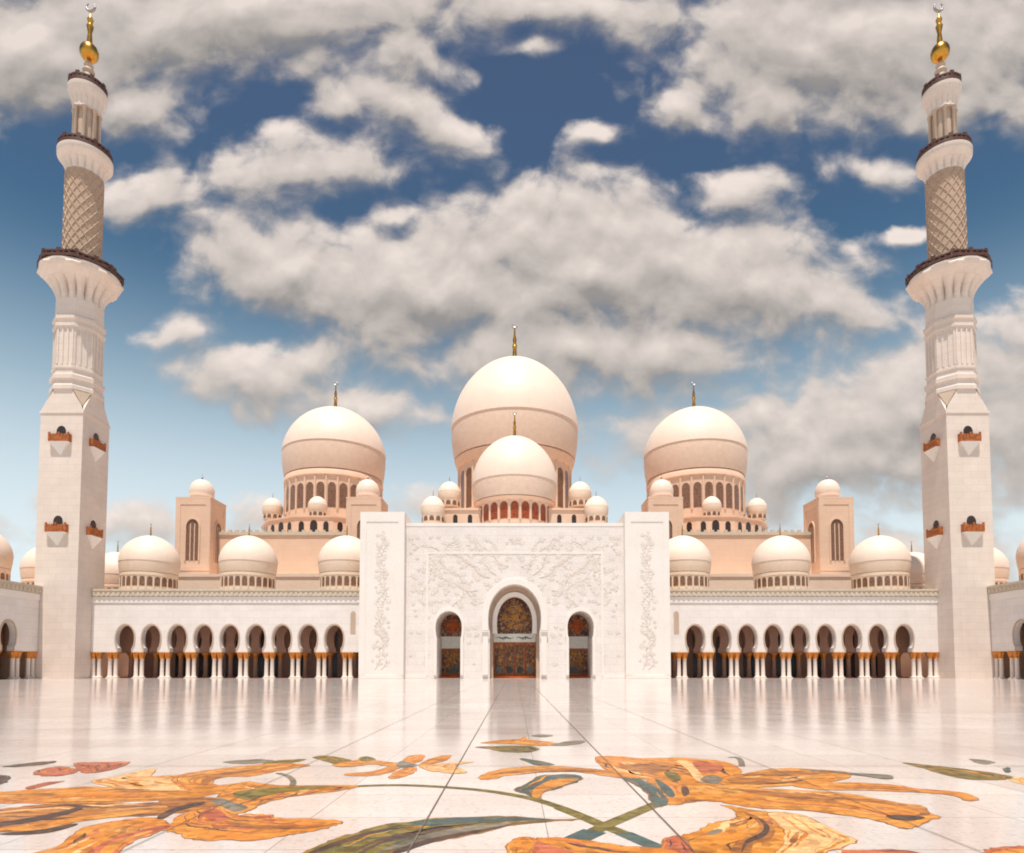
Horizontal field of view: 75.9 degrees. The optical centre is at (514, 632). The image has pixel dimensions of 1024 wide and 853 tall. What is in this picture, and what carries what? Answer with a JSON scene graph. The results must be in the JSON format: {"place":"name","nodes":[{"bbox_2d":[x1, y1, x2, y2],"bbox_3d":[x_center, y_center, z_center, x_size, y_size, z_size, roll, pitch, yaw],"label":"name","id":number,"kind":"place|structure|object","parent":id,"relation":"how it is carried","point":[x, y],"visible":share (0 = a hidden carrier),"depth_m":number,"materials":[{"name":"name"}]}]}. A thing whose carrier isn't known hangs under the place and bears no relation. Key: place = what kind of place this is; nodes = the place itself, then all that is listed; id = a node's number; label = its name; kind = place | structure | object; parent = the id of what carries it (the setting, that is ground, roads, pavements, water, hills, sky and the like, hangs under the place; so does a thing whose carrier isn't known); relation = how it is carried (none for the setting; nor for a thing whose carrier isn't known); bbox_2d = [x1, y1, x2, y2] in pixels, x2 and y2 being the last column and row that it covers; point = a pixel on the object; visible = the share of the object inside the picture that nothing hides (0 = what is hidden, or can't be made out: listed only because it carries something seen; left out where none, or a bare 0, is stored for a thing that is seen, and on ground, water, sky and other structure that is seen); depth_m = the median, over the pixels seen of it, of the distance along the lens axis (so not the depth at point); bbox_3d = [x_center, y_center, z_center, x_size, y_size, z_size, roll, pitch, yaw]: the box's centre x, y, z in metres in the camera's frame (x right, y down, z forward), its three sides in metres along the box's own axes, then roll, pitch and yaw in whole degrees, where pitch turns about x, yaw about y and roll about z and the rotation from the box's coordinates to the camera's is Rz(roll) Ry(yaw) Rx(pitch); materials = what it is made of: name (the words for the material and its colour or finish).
{"place":"outdoors","nodes":[
{"label":"outdoors","id":0,"kind":"place"},
{"bbox_2d":[0,676,1023,852],"bbox_3d":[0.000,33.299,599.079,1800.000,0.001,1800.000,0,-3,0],"label":"courtyard floor","id":1,"kind":"structure","parent":0,"point":[866,740],"depth_m":16.88,"materials":[{"name":"stone"}]},
{"bbox_2d":[0,775,10,783],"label":"leaf inlay","id":2,"kind":"object","parent":1,"relation":"on","point":[4,778],"visible":1,"depth_m":11.13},
{"bbox_2d":[3,761,55,766],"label":"leaf inlay","id":3,"kind":"object","parent":1,"relation":"on","point":[32,764],"visible":1,"depth_m":12.73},
{"bbox_2d":[26,781,61,788],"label":"leaf inlay","id":4,"kind":"object","parent":1,"relation":"on","point":[38,785],"visible":1,"depth_m":10.55,"materials":[{"name":"red stone"}]},
{"bbox_2d":[0,579,128,678],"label":"side arcade","id":5,"kind":"object","parent":1,"relation":"on","point":[19,612],"visible":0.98,"depth_m":100.88,"materials":[{"name":"stone"}]},
{"bbox_2d":[0,535,13,580],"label":"arcade dome","id":6,"kind":"structure","parent":5,"relation":"on","point":[6,557],"depth_m":106.73,"materials":[{"name":"stone"}]},
{"bbox_2d":[19,547,35,584],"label":"arcade dome","id":7,"kind":"structure","parent":5,"relation":"on","point":[27,569],"depth_m":118.36,"materials":[{"name":"stone"}]},
{"bbox_2d":[104,541,119,588],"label":"arcade dome","id":8,"kind":"structure","parent":5,"relation":"on","point":[111,578],"depth_m":126.62,"materials":[{"name":"stone"}]},
{"bbox_2d":[34,3,123,678],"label":"minaret","id":9,"kind":"object","parent":1,"relation":"on","point":[81,277],"visible":1,"depth_m":106.12,"materials":[{"name":"stone"}]},
{"bbox_2d":[33,761,129,775],"bbox_3d":[-8.082,2.538,12.248,1.355,0.001,1.767,0,-3,0],"label":"leaf inlay","id":10,"kind":"object","parent":1,"relation":"on","point":[89,767],"visible":1,"depth_m":12.21,"materials":[{"name":"red stone"}]},
{"bbox_2d":[0,763,358,852],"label":"flower inlay","id":11,"kind":"object","parent":1,"relation":"on","point":[60,809],"visible":1,"depth_m":8.72,"materials":[{"name":"orange stone"}]},
{"bbox_2d":[175,475,225,581],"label":"square turret","id":12,"kind":"object","parent":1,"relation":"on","point":[200,521],"visible":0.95,"depth_m":141.44,"materials":[{"name":"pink stone"}]},
{"bbox_2d":[184,517,199,560],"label":"window","id":13,"kind":"structure","parent":12,"relation":"in","point":[192,525],"depth_m":141.13,"materials":[{"name":"brown glass"}]},
{"bbox_2d":[214,521,221,562],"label":"window","id":14,"kind":"structure","parent":12,"relation":"in","point":[217,528],"depth_m":144.35,"materials":[{"name":"brown glass"}]},
{"bbox_2d":[90,589,358,677],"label":"front arcade","id":15,"kind":"object","parent":1,"relation":"on","point":[232,633],"visible":0.96,"depth_m":107.30,"materials":[{"name":"stone"}]},
{"bbox_2d":[118,523,180,588],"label":"arcade dome","id":16,"kind":"structure","parent":15,"relation":"on","point":[150,561],"depth_m":110.73,"materials":[{"name":"stone"}]},
{"bbox_2d":[175,636,185,676],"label":"gallery door","id":17,"kind":"structure","parent":15,"relation":"in","point":[176,656],"depth_m":117.89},
{"bbox_2d":[198,637,211,676],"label":"gallery door","id":18,"kind":"structure","parent":15,"relation":"in","point":[201,660],"depth_m":117.89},
{"bbox_2d":[225,641,237,676],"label":"gallery door","id":19,"kind":"structure","parent":15,"relation":"in","point":[235,659],"depth_m":117.86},
{"bbox_2d":[218,524,277,588],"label":"arcade dome","id":20,"kind":"structure","parent":15,"relation":"on","point":[248,561],"depth_m":110.62,"materials":[{"name":"stone"}]},
{"bbox_2d":[258,632,264,676],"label":"gallery door","id":21,"kind":"structure","parent":15,"relation":"in","point":[261,661],"depth_m":117.92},
{"bbox_2d":[268,634,277,676],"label":"gallery door","id":22,"kind":"structure","parent":15,"relation":"in","point":[276,657],"depth_m":117.86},
{"bbox_2d":[294,656,302,676],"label":"gallery door","id":23,"kind":"structure","parent":15,"relation":"in","point":[301,660],"depth_m":117.86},
{"bbox_2d":[326,633,337,676],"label":"gallery door","id":24,"kind":"structure","parent":15,"relation":"in","point":[334,661],"depth_m":117.89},
{"bbox_2d":[318,523,359,588],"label":"arcade dome","id":25,"kind":"structure","parent":15,"relation":"on","point":[339,562],"depth_m":110.26,"materials":[{"name":"stone"}]},
{"bbox_2d":[224,759,305,763],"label":"leaf inlay","id":26,"kind":"object","parent":1,"relation":"on","point":[254,761],"visible":1,"depth_m":13.13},
{"bbox_2d":[276,773,296,785],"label":"tendril inlay","id":27,"kind":"object","parent":1,"relation":"on","point":[292,780],"visible":1,"depth_m":11.13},
{"bbox_2d":[312,754,473,778],"bbox_3d":[-2.284,2.579,12.991,2.691,0.001,3.583,2,-3,-29],"label":"flower inlay","id":28,"kind":"object","parent":1,"relation":"on","point":[407,764],"visible":1,"depth_m":12.71,"materials":[{"name":"orange stone"}]},
{"bbox_2d":[303,815,580,852],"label":"leaf inlay","id":29,"kind":"object","parent":1,"relation":"on","point":[399,837],"visible":1,"depth_m":7.46,"materials":[{"name":"stone"}]},
{"bbox_2d":[2,679,1011,852],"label":"paving joints","id":30,"kind":"object","parent":1,"relation":"on","point":[470,743],"visible":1,"depth_m":10.43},
{"bbox_2d":[358,784,661,847],"bbox_3d":[0.008,2.362,8.816,6.076,0.001,1.429,-3,-4,44],"label":"stem inlay","id":31,"kind":"object","parent":1,"relation":"on","point":[637,839],"visible":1,"depth_m":8.57,"materials":[{"name":"stone"}]},
{"bbox_2d":[178,507,850,588],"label":"prayer hall","id":32,"kind":"structure","parent":1,"relation":"on","point":[298,543],"depth_m":145.09,"materials":[{"name":"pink stone"}]},
{"bbox_2d":[262,498,282,520],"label":"cupola","id":33,"kind":"object","parent":32,"relation":"on","point":[272,508],"visible":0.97,"depth_m":164.91,"materials":[{"name":"stone"}]},
{"bbox_2d":[308,494,326,515],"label":"cupola","id":34,"kind":"object","parent":32,"relation":"on","point":[317,505],"visible":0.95,"depth_m":155.20,"materials":[{"name":"stone"}]},
{"bbox_2d":[282,382,385,516],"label":"side dome","id":35,"kind":"structure","parent":32,"relation":"on","point":[333,456],"depth_m":161.37,"materials":[{"name":"stone"}]},
{"bbox_2d":[290,485,294,509],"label":"window","id":36,"kind":"structure","parent":35,"relation":"in","point":[292,497],"depth_m":162.40,"materials":[{"name":"brown glass"}]},
{"bbox_2d":[297,483,302,507],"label":"window","id":37,"kind":"structure","parent":35,"relation":"in","point":[300,486],"depth_m":160.98,"materials":[{"name":"brown glass"}]},
{"bbox_2d":[306,482,312,506],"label":"window","id":38,"kind":"structure","parent":35,"relation":"in","point":[309,487],"depth_m":160.11,"materials":[{"name":"brown glass"}]},
{"bbox_2d":[316,482,323,498],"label":"window","id":39,"kind":"structure","parent":35,"relation":"in","point":[320,485],"depth_m":159.84,"materials":[{"name":"brown glass"}]},
{"bbox_2d":[328,482,335,506],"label":"window","id":40,"kind":"structure","parent":35,"relation":"in","point":[331,486],"depth_m":160.08,"materials":[{"name":"brown glass"}]},
{"bbox_2d":[339,483,346,507],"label":"window","id":41,"kind":"structure","parent":35,"relation":"in","point":[343,487],"depth_m":160.90,"materials":[{"name":"brown glass"}]},
{"bbox_2d":[346,477,387,538],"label":"square turret","id":42,"kind":"object","parent":32,"relation":"on","point":[367,498],"visible":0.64,"depth_m":141.60,"materials":[{"name":"stone"}]},
{"bbox_2d":[355,519,359,538],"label":"window","id":43,"kind":"structure","parent":42,"relation":"in","point":[357,534],"depth_m":141.27,"materials":[{"name":"brown glass"}]},
{"bbox_2d":[421,490,444,522],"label":"cupola","id":44,"kind":"object","parent":32,"relation":"on","point":[433,508],"visible":0.98,"depth_m":123.59,"materials":[{"name":"stone"}]},
{"bbox_2d":[438,476,460,507],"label":"cupola","id":45,"kind":"object","parent":32,"relation":"on","point":[449,494],"visible":0.9,"depth_m":128.78,"materials":[{"name":"stone"}]},
{"bbox_2d":[451,324,577,507],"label":"dome","id":46,"kind":"structure","parent":32,"relation":"on","point":[534,395],"depth_m":160.42,"materials":[{"name":"stone"}]},
{"bbox_2d":[461,471,463,507],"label":"window","id":47,"kind":"structure","parent":46,"relation":"in","point":[462,475],"depth_m":165.92,"materials":[{"name":"brown glass"}]},
{"bbox_2d":[466,467,471,507],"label":"window","id":48,"kind":"structure","parent":46,"relation":"in","point":[469,472],"depth_m":162.99,"materials":[{"name":"brown glass"}]},
{"bbox_2d":[558,467,562,507],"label":"window","id":49,"kind":"structure","parent":46,"relation":"in","point":[560,473],"depth_m":163.01,"materials":[{"name":"brown glass"}]},
{"bbox_2d":[565,471,567,507],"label":"window","id":50,"kind":"structure","parent":46,"relation":"in","point":[566,474],"depth_m":165.72,"materials":[{"name":"brown glass"}]},
{"bbox_2d":[472,412,556,522],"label":"porch dome","id":51,"kind":"structure","parent":32,"relation":"on","point":[514,479],"depth_m":123.43,"materials":[{"name":"stone"}]},
{"bbox_2d":[484,504,488,520],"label":"window","id":52,"kind":"structure","parent":51,"relation":"in","point":[486,508],"depth_m":125.05,"materials":[{"name":"red glass"}]},
{"bbox_2d":[491,502,496,519],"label":"window","id":53,"kind":"structure","parent":51,"relation":"in","point":[494,505],"depth_m":123.82,"materials":[{"name":"red glass"}]},
{"bbox_2d":[500,501,507,518],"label":"window","id":54,"kind":"structure","parent":51,"relation":"in","point":[503,506],"depth_m":122.94,"materials":[{"name":"red glass"}]},
{"bbox_2d":[511,501,518,517],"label":"window","id":55,"kind":"structure","parent":51,"relation":"in","point":[514,505],"depth_m":122.64,"materials":[{"name":"red glass"}]},
{"bbox_2d":[522,501,528,518],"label":"window","id":56,"kind":"structure","parent":51,"relation":"in","point":[525,505],"depth_m":122.94,"materials":[{"name":"red glass"}]},
{"bbox_2d":[532,502,537,519],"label":"window","id":57,"kind":"structure","parent":51,"relation":"in","point":[534,506],"depth_m":123.76,"materials":[{"name":"red glass"}]},
{"bbox_2d":[541,504,545,520],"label":"window","id":58,"kind":"structure","parent":51,"relation":"in","point":[543,510],"depth_m":125.19,"materials":[{"name":"red glass"}]},
{"bbox_2d":[568,479,591,507],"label":"cupola","id":59,"kind":"object","parent":32,"relation":"on","point":[579,494],"visible":0.84,"depth_m":128.79,"materials":[{"name":"stone"}]},
{"bbox_2d":[584,490,607,522],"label":"cupola","id":60,"kind":"object","parent":32,"relation":"on","point":[596,508],"visible":0.95,"depth_m":123.58,"materials":[{"name":"stone"}]},
{"bbox_2d":[641,475,683,538],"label":"square turret","id":61,"kind":"object","parent":32,"relation":"on","point":[661,498],"visible":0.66,"depth_m":141.59,"materials":[{"name":"stone"}]},
{"bbox_2d":[669,518,673,538],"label":"window","id":62,"kind":"structure","parent":61,"relation":"in","point":[671,527],"depth_m":141.27,"materials":[{"name":"brown glass"}]},
{"bbox_2d":[643,382,747,516],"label":"side dome","id":63,"kind":"structure","parent":32,"relation":"on","point":[695,456],"depth_m":161.38,"materials":[{"name":"stone"}]},
{"bbox_2d":[682,483,689,507],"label":"window","id":64,"kind":"structure","parent":63,"relation":"in","point":[686,487],"depth_m":160.94,"materials":[{"name":"brown glass"}]},
{"bbox_2d":[693,482,701,506],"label":"window","id":65,"kind":"structure","parent":63,"relation":"in","point":[697,488],"depth_m":160.04,"materials":[{"name":"brown glass"}]},
{"bbox_2d":[705,482,712,498],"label":"window","id":66,"kind":"structure","parent":63,"relation":"in","point":[708,486],"depth_m":159.84,"materials":[{"name":"brown glass"}]},
{"bbox_2d":[716,482,723,506],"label":"window","id":67,"kind":"structure","parent":63,"relation":"in","point":[719,486],"depth_m":160.11,"materials":[{"name":"brown glass"}]},
{"bbox_2d":[726,483,731,507],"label":"window","id":68,"kind":"structure","parent":63,"relation":"in","point":[728,486],"depth_m":160.94,"materials":[{"name":"brown glass"}]},
{"bbox_2d":[734,485,738,509],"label":"window","id":69,"kind":"structure","parent":63,"relation":"in","point":[736,490],"depth_m":162.44,"materials":[{"name":"brown glass"}]},
{"bbox_2d":[702,492,721,515],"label":"cupola","id":70,"kind":"object","parent":32,"relation":"on","point":[711,505],"visible":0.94,"depth_m":155.18,"materials":[{"name":"stone"}]},
{"bbox_2d":[746,493,766,520],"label":"cupola","id":71,"kind":"object","parent":32,"relation":"on","point":[756,507],"visible":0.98,"depth_m":164.90,"materials":[{"name":"stone"}]},
{"bbox_2d":[803,477,854,573],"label":"square turret","id":72,"kind":"object","parent":32,"relation":"on","point":[828,514],"visible":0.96,"depth_m":141.45,"materials":[{"name":"stone"}]},
{"bbox_2d":[807,521,815,562],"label":"window","id":73,"kind":"structure","parent":72,"relation":"in","point":[811,527],"depth_m":144.37,"materials":[{"name":"brown glass"}]},
{"bbox_2d":[829,517,845,560],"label":"window","id":74,"kind":"structure","parent":72,"relation":"in","point":[836,525],"depth_m":141.13,"materials":[{"name":"brown glass"}]},
{"bbox_2d":[358,512,670,678],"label":"entrance portal","id":75,"kind":"object","parent":1,"relation":"on","point":[514,600],"visible":1,"depth_m":105.85,"materials":[{"name":"stone"}]},
{"bbox_2d":[441,615,461,677],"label":"doorway","id":76,"kind":"structure","parent":75,"relation":"in","point":[451,626],"depth_m":112.35,"materials":[{"name":"brown glass"}]},
{"bbox_2d":[493,597,535,677],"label":"doorway","id":77,"kind":"structure","parent":75,"relation":"in","point":[514,619],"depth_m":110.64,"materials":[{"name":"brown metal"}]},
{"bbox_2d":[568,615,588,677],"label":"doorway","id":78,"kind":"structure","parent":75,"relation":"in","point":[577,624],"depth_m":112.35,"materials":[{"name":"brown glass"}]},
{"bbox_2d":[478,734,584,751],"bbox_3d":[0.440,2.755,16.380,2.144,0.001,3.620,-2,-4,39],"label":"flower inlay","id":79,"kind":"object","parent":1,"relation":"on","point":[523,741],"visible":1,"depth_m":16.18,"materials":[{"name":"orange stone"}]},
{"bbox_2d":[520,758,554,764],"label":"leaf inlay","id":80,"kind":"object","parent":1,"relation":"on","point":[535,762],"visible":1,"depth_m":12.99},
{"bbox_2d":[514,774,582,798],"bbox_3d":[0.499,2.450,10.492,0.826,0.001,2.399,-1,-3,20],"label":"leaf inlay","id":81,"kind":"object","parent":1,"relation":"on","point":[537,786],"visible":1,"depth_m":10.66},
{"bbox_2d":[505,837,678,852],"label":"flower inlay","id":82,"kind":"object","parent":1,"relation":"on","point":[541,845],"visible":1,"depth_m":6.88,"materials":[{"name":"orange stone"}]},
{"bbox_2d":[564,802,656,839],"bbox_3d":[1.281,2.325,8.136,0.306,0.001,2.487,-2,-4,33],"label":"stem inlay","id":83,"kind":"object","parent":1,"relation":"on","point":[595,831],"visible":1,"depth_m":7.84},
{"bbox_2d":[478,756,978,828],"bbox_3d":[3.285,2.467,10.901,7.203,0.003,4.858,-2,-4,37],"label":"flower inlay","id":84,"kind":"object","parent":1,"relation":"on","point":[660,787],"visible":1,"depth_m":10.38,"materials":[{"name":"orange stone"}]},
{"bbox_2d":[661,805,857,852],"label":"flower inlay","id":85,"kind":"object","parent":1,"relation":"on","point":[745,830],"visible":1,"depth_m":7.33,"materials":[{"name":"orange stone"}]},
{"bbox_2d":[670,589,939,677],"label":"front arcade","id":86,"kind":"object","parent":1,"relation":"on","point":[796,633],"visible":0.98,"depth_m":107.30,"materials":[{"name":"stone"}]},
{"bbox_2d":[669,523,710,588],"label":"arcade dome","id":87,"kind":"structure","parent":86,"relation":"on","point":[690,561],"depth_m":110.25,"materials":[{"name":"stone"}]},
{"bbox_2d":[692,634,702,676],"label":"gallery door","id":88,"kind":"structure","parent":86,"relation":"in","point":[694,656],"depth_m":117.87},
{"bbox_2d":[716,636,728,676],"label":"gallery door","id":89,"kind":"structure","parent":86,"relation":"in","point":[718,657],"depth_m":117.89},
{"bbox_2d":[743,641,754,676],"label":"gallery door","id":90,"kind":"structure","parent":86,"relation":"in","point":[744,657],"depth_m":117.86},
{"bbox_2d":[771,633,780,676],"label":"gallery door","id":91,"kind":"structure","parent":86,"relation":"in","point":[778,661],"depth_m":117.89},
{"bbox_2d":[751,523,810,588],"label":"arcade dome","id":92,"kind":"structure","parent":86,"relation":"on","point":[780,561],"depth_m":110.64,"materials":[{"name":"stone"}]},
{"bbox_2d":[786,633,795,676],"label":"gallery door","id":93,"kind":"structure","parent":86,"relation":"in","point":[793,659],"depth_m":117.89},
{"bbox_2d":[811,635,820,676],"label":"gallery door","id":94,"kind":"structure","parent":86,"relation":"in","point":[819,658],"depth_m":117.86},
{"bbox_2d":[843,633,854,676],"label":"gallery door","id":95,"kind":"structure","parent":86,"relation":"in","point":[853,655],"depth_m":117.89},
{"bbox_2d":[848,523,911,588],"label":"arcade dome","id":96,"kind":"structure","parent":86,"relation":"on","point":[879,562],"depth_m":110.72,"materials":[{"name":"stone"}]},
{"bbox_2d":[841,849,918,852],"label":"flower inlay","id":97,"kind":"object","parent":1,"relation":"on","point":[877,851],"visible":1,"depth_m":6.75,"materials":[{"name":"orange stone"}]},
{"bbox_2d":[905,4,994,678],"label":"minaret","id":98,"kind":"object","parent":1,"relation":"on","point":[948,277],"visible":1,"depth_m":106.09,"materials":[{"name":"stone"}]},
{"bbox_2d":[903,762,1012,779],"bbox_3d":[8.078,2.526,11.998,1.069,0.001,2.018,0,-3,0],"label":"leaf inlay","id":99,"kind":"object","parent":1,"relation":"on","point":[969,774],"visible":1,"depth_m":11.65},
{"bbox_2d":[900,580,1023,678],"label":"side arcade","id":100,"kind":"object","parent":1,"relation":"on","point":[1007,616],"visible":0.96,"depth_m":100.89,"materials":[{"name":"stone"}]},
{"bbox_2d":[910,541,924,588],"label":"arcade dome","id":101,"kind":"structure","parent":100,"relation":"on","point":[917,576],"depth_m":126.62,"materials":[{"name":"stone"}]},
{"bbox_2d":[994,548,1009,584],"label":"arcade dome","id":102,"kind":"structure","parent":100,"relation":"on","point":[1002,566],"depth_m":118.36,"materials":[{"name":"stone"}]},
{"bbox_2d":[1016,539,1023,580],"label":"arcade dome","id":103,"kind":"structure","parent":100,"relation":"on","point":[1020,557],"depth_m":107.40,"materials":[{"name":"stone"}]},
{"bbox_2d":[969,759,1010,772],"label":"leaf inlay","id":104,"kind":"object","parent":1,"relation":"on","point":[1006,769],"visible":1,"depth_m":13.00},
{"bbox_2d":[984,845,1023,852],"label":"flower inlay","id":105,"kind":"object","parent":1,"relation":"on","point":[1012,849],"visible":1,"depth_m":6.81,"materials":[{"name":"orange stone"}]},
{"bbox_2d":[1009,777,1023,784],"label":"flower inlay","id":106,"kind":"object","parent":1,"relation":"on","point":[1019,780],"visible":1,"depth_m":10.94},
{"bbox_2d":[0,0,1023,582],"label":"sky","id":107,"kind":"structure","parent":0,"point":[368,198],"materials":[{"name":"blue"}]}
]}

